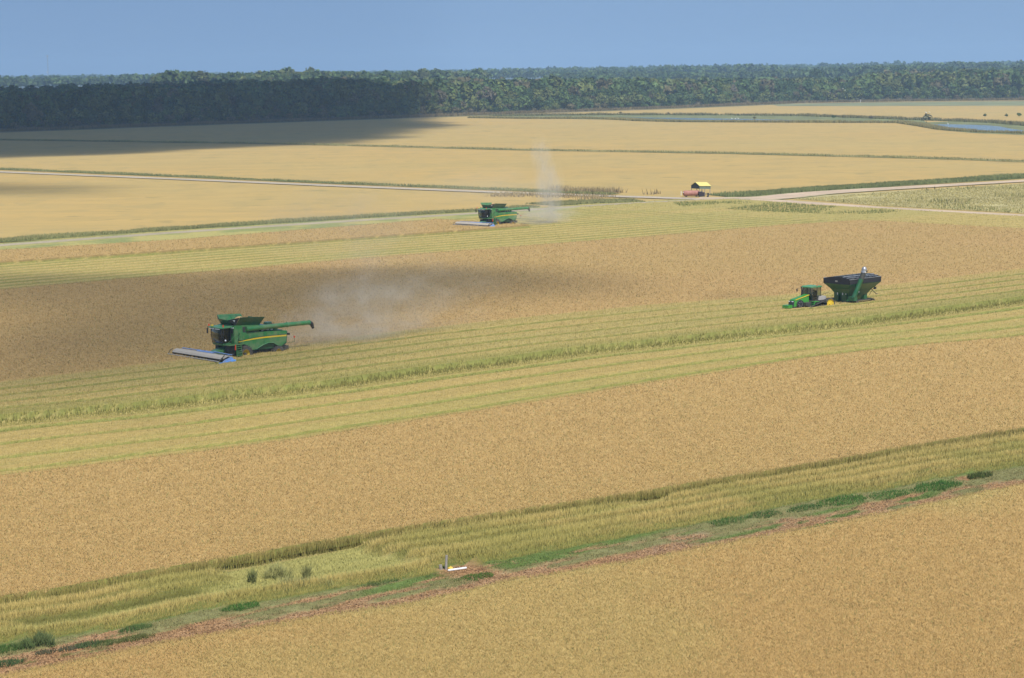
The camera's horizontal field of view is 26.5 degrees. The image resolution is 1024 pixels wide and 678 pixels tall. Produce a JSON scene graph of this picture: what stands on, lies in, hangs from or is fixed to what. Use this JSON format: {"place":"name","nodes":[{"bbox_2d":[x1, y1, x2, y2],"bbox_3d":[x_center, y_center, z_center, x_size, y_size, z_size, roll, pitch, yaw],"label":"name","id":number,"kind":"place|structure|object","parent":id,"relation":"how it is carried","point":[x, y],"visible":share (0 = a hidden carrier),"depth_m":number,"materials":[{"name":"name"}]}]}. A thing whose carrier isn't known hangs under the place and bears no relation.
{"place":"outdoors","nodes":[
{"label":"outdoors","id":0,"kind":"place"},
{"bbox_2d":[58,644,79,651],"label":"weed mat","id":1,"kind":"object","parent":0,"point":[70,647],"visible":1,"depth_m":129.10,"materials":[{"name":"plant"}]},
{"bbox_2d":[6,77,542,87],"bbox_3d":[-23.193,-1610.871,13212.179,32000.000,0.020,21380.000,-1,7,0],"label":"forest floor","id":2,"kind":"structure","parent":0,"point":[507,78],"depth_m":7271.19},
{"bbox_2d":[0,167,620,194],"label":"grass bank","id":3,"kind":"structure","parent":0,"point":[315,182],"depth_m":669.57,"materials":[{"name":"plant"}]},
{"bbox_2d":[547,184,660,194],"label":"lane weeds","id":4,"kind":"object","parent":3,"relation":"on","point":[582,188],"visible":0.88,"depth_m":596.03,"materials":[{"name":"plant"}]},
{"bbox_2d":[149,66,492,84],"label":"wood","id":5,"kind":"object","parent":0,"point":[184,77],"visible":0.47,"depth_m":2486.37,"materials":[{"name":"green plant"}]},
{"bbox_2d":[0,199,971,245],"bbox_3d":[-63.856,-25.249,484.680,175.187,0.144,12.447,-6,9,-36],"label":"grass bank","id":6,"kind":"structure","parent":0,"point":[239,225],"depth_m":485.39,"materials":[{"name":"plant"}]},
{"bbox_2d":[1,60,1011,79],"bbox_3d":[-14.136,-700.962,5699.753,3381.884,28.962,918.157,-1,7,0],"label":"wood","id":7,"kind":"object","parent":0,"point":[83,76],"visible":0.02,"depth_m":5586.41,"materials":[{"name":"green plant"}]},
{"bbox_2d":[0,93,1018,128],"bbox_3d":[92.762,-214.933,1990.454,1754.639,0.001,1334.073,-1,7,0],"label":"forest floor","id":8,"kind":"structure","parent":0,"point":[331,116],"depth_m":1732.95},
{"bbox_2d":[69,108,83,120],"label":"broadleaf tree","id":9,"kind":"object","parent":8,"relation":"on","point":[75,111],"visible":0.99,"depth_m":1397.29,"materials":[{"name":"green plant"}]},
{"bbox_2d":[435,88,447,102],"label":"broadleaf tree","id":10,"kind":"object","parent":8,"relation":"on","point":[441,97],"visible":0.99,"depth_m":1638.82,"materials":[{"name":"green plant"}]},
{"bbox_2d":[446,85,457,112],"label":"broadleaf tree","id":11,"kind":"object","parent":8,"relation":"on","point":[451,95],"visible":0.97,"depth_m":1649.49,"materials":[{"name":"green plant"}]},
{"bbox_2d":[469,99,482,111],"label":"broadleaf tree","id":12,"kind":"object","parent":8,"relation":"on","point":[474,103],"visible":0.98,"depth_m":1646.20,"materials":[{"name":"green plant"}]},
{"bbox_2d":[475,86,496,101],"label":"broadleaf tree","id":13,"kind":"object","parent":8,"relation":"on","point":[488,93],"visible":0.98,"depth_m":1672.90,"materials":[{"name":"green plant"}]},
{"bbox_2d":[490,86,504,99],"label":"broadleaf tree","id":14,"kind":"object","parent":8,"relation":"on","point":[499,92],"visible":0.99,"depth_m":1678.31,"materials":[{"name":"green plant"}]},
{"bbox_2d":[493,96,503,109],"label":"broadleaf tree","id":15,"kind":"object","parent":8,"relation":"on","point":[498,102],"visible":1,"depth_m":1666.43,"materials":[{"name":"green plant"}]},
{"bbox_2d":[497,85,510,111],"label":"broadleaf tree","id":16,"kind":"object","parent":8,"relation":"on","point":[505,92],"visible":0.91,"depth_m":1687.21,"materials":[{"name":"green plant"}]},
{"bbox_2d":[0,67,1023,120],"bbox_3d":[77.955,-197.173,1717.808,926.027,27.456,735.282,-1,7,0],"label":"wood","id":17,"kind":"object","parent":8,"relation":"on","point":[116,95],"visible":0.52,"depth_m":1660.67,"materials":[{"name":"green plant"}]},
{"bbox_2d":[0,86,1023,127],"bbox_3d":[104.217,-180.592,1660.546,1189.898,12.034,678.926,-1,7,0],"label":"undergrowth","id":18,"kind":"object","parent":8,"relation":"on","point":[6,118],"visible":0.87,"depth_m":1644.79,"materials":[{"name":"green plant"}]},
{"bbox_2d":[517,95,531,109],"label":"broadleaf tree","id":19,"kind":"object","parent":8,"relation":"on","point":[524,101],"visible":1,"depth_m":1687.52,"materials":[{"name":"green plant"}]},
{"bbox_2d":[522,89,533,96],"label":"broadleaf tree","id":20,"kind":"object","parent":8,"relation":"on","point":[530,92],"visible":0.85,"depth_m":1704.27,"materials":[{"name":"green plant"}]},
{"bbox_2d":[532,94,545,109],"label":"broadleaf tree","id":21,"kind":"object","parent":8,"relation":"on","point":[542,98],"visible":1,"depth_m":1701.38,"materials":[{"name":"green plant"}]},
{"bbox_2d":[542,87,551,98],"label":"broadleaf tree","id":22,"kind":"object","parent":8,"relation":"on","point":[547,94],"visible":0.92,"depth_m":1717.77,"materials":[{"name":"green plant"}]},
{"bbox_2d":[558,91,570,108],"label":"broadleaf tree","id":23,"kind":"object","parent":8,"relation":"on","point":[564,97],"visible":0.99,"depth_m":1722.08,"materials":[{"name":"green plant"}]},
{"bbox_2d":[568,85,580,108],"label":"broadleaf tree","id":24,"kind":"object","parent":8,"relation":"on","point":[573,90],"visible":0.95,"depth_m":1738.90,"materials":[{"name":"green plant"}]},
{"bbox_2d":[576,88,588,108],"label":"broadleaf tree","id":25,"kind":"object","parent":8,"relation":"on","point":[583,93],"visible":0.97,"depth_m":1751.15,"materials":[{"name":"green plant"}]},
{"bbox_2d":[594,92,608,103],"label":"broadleaf tree","id":26,"kind":"object","parent":8,"relation":"on","point":[599,97],"visible":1,"depth_m":1747.27,"materials":[{"name":"green plant"}]},
{"bbox_2d":[609,88,620,96],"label":"broadleaf tree","id":27,"kind":"object","parent":8,"relation":"on","point":[616,93],"visible":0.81,"depth_m":1780.65,"materials":[{"name":"green plant"}]},
{"bbox_2d":[809,67,824,79],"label":"broadleaf tree","id":28,"kind":"object","parent":8,"relation":"on","point":[816,73],"visible":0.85,"depth_m":2359.00,"materials":[{"name":"green plant"}]},
{"bbox_2d":[882,86,891,97],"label":"broadleaf tree","id":29,"kind":"object","parent":8,"relation":"on","point":[887,90],"visible":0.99,"depth_m":1965.26,"materials":[{"name":"green plant"}]},
{"bbox_2d":[904,78,915,90],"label":"broadleaf tree","id":30,"kind":"object","parent":8,"relation":"on","point":[909,83],"visible":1,"depth_m":1972.65,"materials":[{"name":"green plant"}]},
{"bbox_2d":[962,86,975,95],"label":"broadleaf tree","id":31,"kind":"object","parent":8,"relation":"on","point":[969,89],"visible":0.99,"depth_m":1954.57,"materials":[{"name":"green plant"}]},
{"bbox_2d":[968,75,981,88],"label":"broadleaf tree","id":32,"kind":"object","parent":8,"relation":"on","point":[976,80],"visible":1,"depth_m":1963.66,"materials":[{"name":"green plant"}]},
{"bbox_2d":[1016,75,1023,87],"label":"broadleaf tree","id":33,"kind":"object","parent":8,"relation":"on","point":[1021,80],"visible":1,"depth_m":1949.26,"materials":[{"name":"green plant"}]},
{"bbox_2d":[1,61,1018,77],"bbox_3d":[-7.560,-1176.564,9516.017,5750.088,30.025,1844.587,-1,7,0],"label":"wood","id":34,"kind":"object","parent":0,"point":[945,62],"visible":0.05,"depth_m":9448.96,"materials":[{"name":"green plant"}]},
{"bbox_2d":[0,199,1023,677],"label":"field","id":35,"kind":"structure","parent":0,"point":[456,239],"depth_m":228.99,"materials":[{"name":"beige plant"}]},
{"bbox_2d":[0,641,25,653],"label":"weed mat","id":36,"kind":"object","parent":35,"relation":"on","point":[6,646],"visible":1,"depth_m":129.18,"materials":[{"name":"plant"}]},
{"bbox_2d":[0,656,26,666],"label":"weed mat","id":37,"kind":"object","parent":35,"relation":"on","point":[10,661],"visible":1,"depth_m":126.10,"materials":[{"name":"plant"}]},
{"bbox_2d":[12,636,35,649],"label":"weed bush","id":38,"kind":"object","parent":35,"relation":"on","point":[29,645],"visible":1,"depth_m":129.43,"materials":[{"name":"plant"}]},
{"bbox_2d":[25,629,56,647],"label":"weed bush","id":39,"kind":"object","parent":35,"relation":"on","point":[39,638],"visible":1,"depth_m":129.92,"materials":[{"name":"plant"}]},
{"bbox_2d":[35,648,55,655],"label":"weed mat","id":40,"kind":"object","parent":35,"relation":"on","point":[42,652],"visible":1,"depth_m":128.35,"materials":[{"name":"plant"}]},
{"bbox_2d":[75,639,102,648],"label":"weed mat","id":41,"kind":"object","parent":35,"relation":"on","point":[83,644],"visible":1,"depth_m":129.80,"materials":[{"name":"plant"}]},
{"bbox_2d":[92,638,122,647],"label":"weed mat","id":42,"kind":"object","parent":35,"relation":"on","point":[108,641],"visible":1,"depth_m":130.31,"materials":[{"name":"plant"}]},
{"bbox_2d":[118,622,152,632],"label":"weed mat","id":43,"kind":"object","parent":35,"relation":"on","point":[136,627],"visible":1,"depth_m":133.53,"materials":[{"name":"plant"}]},
{"bbox_2d":[117,633,155,643],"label":"weed mat","id":44,"kind":"object","parent":35,"relation":"on","point":[143,635],"visible":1,"depth_m":131.39,"materials":[{"name":"plant"}]},
{"bbox_2d":[219,599,259,611],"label":"weed mat","id":45,"kind":"object","parent":35,"relation":"on","point":[239,607],"visible":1,"depth_m":138.34,"materials":[{"name":"plant"}]},
{"bbox_2d":[167,314,313,363],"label":"combine harvester","id":46,"kind":"object","parent":35,"relation":"on","point":[238,335],"visible":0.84,"depth_m":256.61,"materials":[{"name":"green paint"}]},
{"bbox_2d":[245,565,258,583],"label":"weed stalk","id":47,"kind":"object","parent":35,"relation":"on","point":[252,577],"visible":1,"depth_m":144.99,"materials":[{"name":"plant"}]},
{"bbox_2d":[0,218,523,260],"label":"rice crop","id":48,"kind":"object","parent":35,"relation":"on","point":[199,246],"visible":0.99,"depth_m":432.89,"materials":[{"name":"plant"}]},
{"bbox_2d":[256,560,294,578],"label":"weed bush","id":49,"kind":"object","parent":35,"relation":"on","point":[277,570],"visible":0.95,"depth_m":146.29,"materials":[{"name":"plant"}]},
{"bbox_2d":[274,575,309,594],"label":"weed bush","id":50,"kind":"object","parent":35,"relation":"on","point":[289,580],"visible":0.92,"depth_m":142.63,"materials":[{"name":"plant"}]},
{"bbox_2d":[299,563,313,579],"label":"weed stalk","id":51,"kind":"object","parent":35,"relation":"on","point":[307,571],"visible":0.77,"depth_m":145.73,"materials":[{"name":"plant"}]},
{"bbox_2d":[316,573,335,586],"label":"weed bush","id":52,"kind":"object","parent":35,"relation":"on","point":[321,583],"visible":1,"depth_m":143.25,"materials":[{"name":"plant"}]},
{"bbox_2d":[0,198,750,245],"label":"lane","id":53,"kind":"structure","parent":35,"relation":"on","point":[116,236],"depth_m":483.42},
{"bbox_2d":[361,578,398,585],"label":"weed mat","id":54,"kind":"object","parent":35,"relation":"on","point":[383,583],"visible":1,"depth_m":144.50,"materials":[{"name":"plant"}]},
{"bbox_2d":[453,571,493,580],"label":"weed mat","id":55,"kind":"object","parent":35,"relation":"on","point":[480,575],"visible":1,"depth_m":146.03,"materials":[{"name":"plant"}]},
{"bbox_2d":[453,203,529,226],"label":"combine harvester","id":56,"kind":"object","parent":35,"relation":"on","point":[491,214],"visible":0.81,"depth_m":465.57,"materials":[{"name":"green metal"}]},
{"bbox_2d":[0,268,1023,416],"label":"stubble","id":57,"kind":"object","parent":35,"relation":"on","point":[352,349],"visible":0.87,"depth_m":262.08,"materials":[{"name":"beige plant"}]},
{"bbox_2d":[0,427,1023,605],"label":"rice stems","id":58,"kind":"object","parent":35,"relation":"on","point":[342,544],"visible":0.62,"depth_m":159.71,"materials":[{"name":"plant"}]},
{"bbox_2d":[0,471,1023,674],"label":"soil clods","id":59,"kind":"object","parent":35,"relation":"on","point":[209,628],"visible":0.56,"depth_m":142.71,"materials":[{"name":"soil"}]},
{"bbox_2d":[0,466,1023,663],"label":"weeds","id":60,"kind":"object","parent":35,"relation":"on","point":[554,558],"visible":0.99,"depth_m":152.84,"materials":[{"name":"plant"}]},
{"bbox_2d":[0,198,1023,286],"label":"stubble","id":61,"kind":"object","parent":35,"relation":"on","point":[835,219],"visible":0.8,"depth_m":433.68,"materials":[{"name":"beige plant"}]},
{"bbox_2d":[0,481,1023,677],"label":"rice crop","id":62,"kind":"object","parent":35,"relation":"on","point":[801,669],"visible":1,"depth_m":130.29,"materials":[{"name":"plant"}]},
{"bbox_2d":[0,335,1023,595],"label":"rice crop","id":63,"kind":"object","parent":35,"relation":"on","point":[174,539],"visible":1,"depth_m":183.28,"materials":[{"name":"plant"}]},
{"bbox_2d":[0,298,1023,641],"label":"stubble","id":64,"kind":"object","parent":35,"relation":"on","point":[328,564],"depth_m":157.59,"materials":[{"name":"yellow plant"}]},
{"bbox_2d":[0,219,1023,380],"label":"rice crop","id":65,"kind":"object","parent":35,"relation":"on","point":[358,298],"visible":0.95,"depth_m":330.56,"materials":[{"name":"plant"}]},
{"bbox_2d":[0,301,1023,473],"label":"stubble","id":66,"kind":"object","parent":35,"relation":"on","point":[476,369],"visible":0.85,"depth_m":226.60,"materials":[{"name":"beige plant"}]},
{"bbox_2d":[526,198,645,205],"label":"lane grass","id":67,"kind":"structure","parent":35,"relation":"on","point":[578,202],"depth_m":549.70,"materials":[{"name":"plant"}]},
{"bbox_2d":[707,516,751,526],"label":"weed mat","id":68,"kind":"object","parent":35,"relation":"on","point":[726,519],"visible":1,"depth_m":162.34,"materials":[{"name":"plant"}]},
{"bbox_2d":[744,509,781,518],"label":"weed mat","id":69,"kind":"object","parent":35,"relation":"on","point":[763,514],"visible":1,"depth_m":164.63,"materials":[{"name":"plant"}]},
{"bbox_2d":[675,200,894,213],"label":"headland weeds","id":70,"kind":"object","parent":35,"relation":"on","point":[778,207],"visible":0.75,"depth_m":513.65,"materials":[{"name":"plant"}]},
{"bbox_2d":[785,503,821,512],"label":"weed mat","id":71,"kind":"object","parent":35,"relation":"on","point":[803,507],"visible":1,"depth_m":166.69,"materials":[{"name":"plant"}]},
{"bbox_2d":[782,285,834,308],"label":"tractor","id":72,"kind":"object","parent":35,"relation":"on","point":[811,296],"visible":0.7,"depth_m":299.90,"materials":[{"name":"green paint"}]},
{"bbox_2d":[816,493,867,506],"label":"weed mat","id":73,"kind":"object","parent":35,"relation":"on","point":[841,500],"visible":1,"depth_m":169.31,"materials":[{"name":"plant"}]},
{"bbox_2d":[823,267,880,302],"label":"grain cart","id":74,"kind":"object","parent":35,"relation":"on","point":[857,287],"visible":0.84,"depth_m":304.74,"materials":[{"name":"metal"}]},
{"bbox_2d":[869,488,912,499],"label":"weed mat","id":75,"kind":"object","parent":35,"relation":"on","point":[890,492],"visible":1,"depth_m":171.63,"materials":[{"name":"plant"}]},
{"bbox_2d":[910,479,962,491],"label":"weed mat","id":76,"kind":"object","parent":35,"relation":"on","point":[937,484],"visible":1,"depth_m":174.34,"materials":[{"name":"plant"}]},
{"bbox_2d":[966,470,992,479],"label":"weed mat","id":77,"kind":"object","parent":35,"relation":"on","point":[979,474],"visible":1,"depth_m":178.36,"materials":[{"name":"plant"}]},
{"bbox_2d":[0,100,1023,242],"bbox_3d":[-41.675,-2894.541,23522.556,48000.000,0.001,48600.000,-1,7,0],"label":"ground","id":78,"kind":"structure","parent":0,"point":[35,204],"depth_m":799.32,"materials":[{"name":"beige plant"}]},
{"bbox_2d":[0,171,696,199],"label":"lane","id":79,"kind":"structure","parent":78,"relation":"on","point":[332,185],"depth_m":651.11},
{"bbox_2d":[481,191,615,199],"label":"lane weeds","id":80,"kind":"object","parent":79,"relation":"on","point":[507,193],"visible":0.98,"depth_m":581.78,"materials":[{"name":"plant"}]},
{"bbox_2d":[683,190,699,196],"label":"fuel tank","id":81,"kind":"object","parent":78,"relation":"on","point":[690,193],"visible":1,"depth_m":569.71,"materials":[{"name":"red metal"}]},
{"bbox_2d":[691,182,710,191],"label":"shed","id":82,"kind":"structure","parent":78,"relation":"on","point":[700,185],"depth_m":576.95,"materials":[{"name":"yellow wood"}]},
{"bbox_2d":[0,59,1023,87],"bbox_3d":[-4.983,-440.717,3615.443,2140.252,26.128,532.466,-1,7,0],"label":"wood","id":83,"kind":"object","parent":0,"point":[56,80],"visible":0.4,"depth_m":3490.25,"materials":[{"name":"green plant"}]},
{"bbox_2d":[0,97,1023,132],"bbox_3d":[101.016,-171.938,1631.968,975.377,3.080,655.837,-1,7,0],"label":"wood edge weeds","id":84,"kind":"object","parent":0,"point":[395,116],"visible":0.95,"depth_m":1609.34,"materials":[{"name":"plant"}]},
{"bbox_2d":[0,0,1023,75],"label":"sky","id":85,"kind":"structure","parent":0,"point":[77,37],"materials":[{"name":"blue"}]},
{"bbox_2d":[0,138,1023,161],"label":"levee","id":86,"kind":"structure","parent":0,"point":[585,150],"depth_m":881.79,"materials":[{"name":"plant"}]},
{"bbox_2d":[625,117,790,120],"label":"pond","id":87,"kind":"structure","parent":0,"point":[700,118],"depth_m":1407.62,"materials":[{"name":"blue liquid"}]},
{"bbox_2d":[469,60,1017,71],"bbox_3d":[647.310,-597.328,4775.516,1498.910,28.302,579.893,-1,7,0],"label":"wood","id":88,"kind":"object","parent":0,"point":[895,62],"visible":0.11,"depth_m":4762.92,"materials":[{"name":"green plant"}]},
{"bbox_2d":[467,114,1023,134],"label":"canal bank","id":89,"kind":"structure","parent":0,"point":[808,118],"depth_m":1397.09,"materials":[{"name":"green plant"}]},
{"bbox_2d":[921,113,931,122],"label":"bank tree","id":90,"kind":"object","parent":89,"relation":"on","point":[926,117],"visible":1,"depth_m":1236.29,"materials":[{"name":"green plant"}]},
{"bbox_2d":[489,112,1023,125],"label":"canal grass","id":91,"kind":"structure","parent":0,"point":[999,121],"depth_m":1444.10,"materials":[{"name":"plant"}]},
{"bbox_2d":[694,180,1023,199],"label":"lane","id":92,"kind":"structure","parent":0,"point":[796,195],"depth_m":584.00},
{"bbox_2d":[696,198,1023,215],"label":"lane","id":93,"kind":"structure","parent":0,"point":[815,203],"depth_m":519.61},
{"bbox_2d":[709,172,1023,196],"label":"bank grass","id":94,"kind":"structure","parent":0,"point":[782,190],"depth_m":603.96,"materials":[{"name":"plant"}]},
{"bbox_2d":[776,101,1023,105],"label":"pasture","id":95,"kind":"structure","parent":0,"point":[1002,103],"depth_m":1811.60,"materials":[{"name":"beige plant"}]},
{"bbox_2d":[793,183,1023,212],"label":"fallow field","id":96,"kind":"structure","parent":0,"point":[902,201],"depth_m":552.71,"materials":[{"name":"beige plant"}]},
{"bbox_2d":[935,124,1023,130],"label":"pond","id":97,"kind":"structure","parent":0,"point":[984,127],"depth_m":1136.62,"materials":[{"name":"blue liquid"}]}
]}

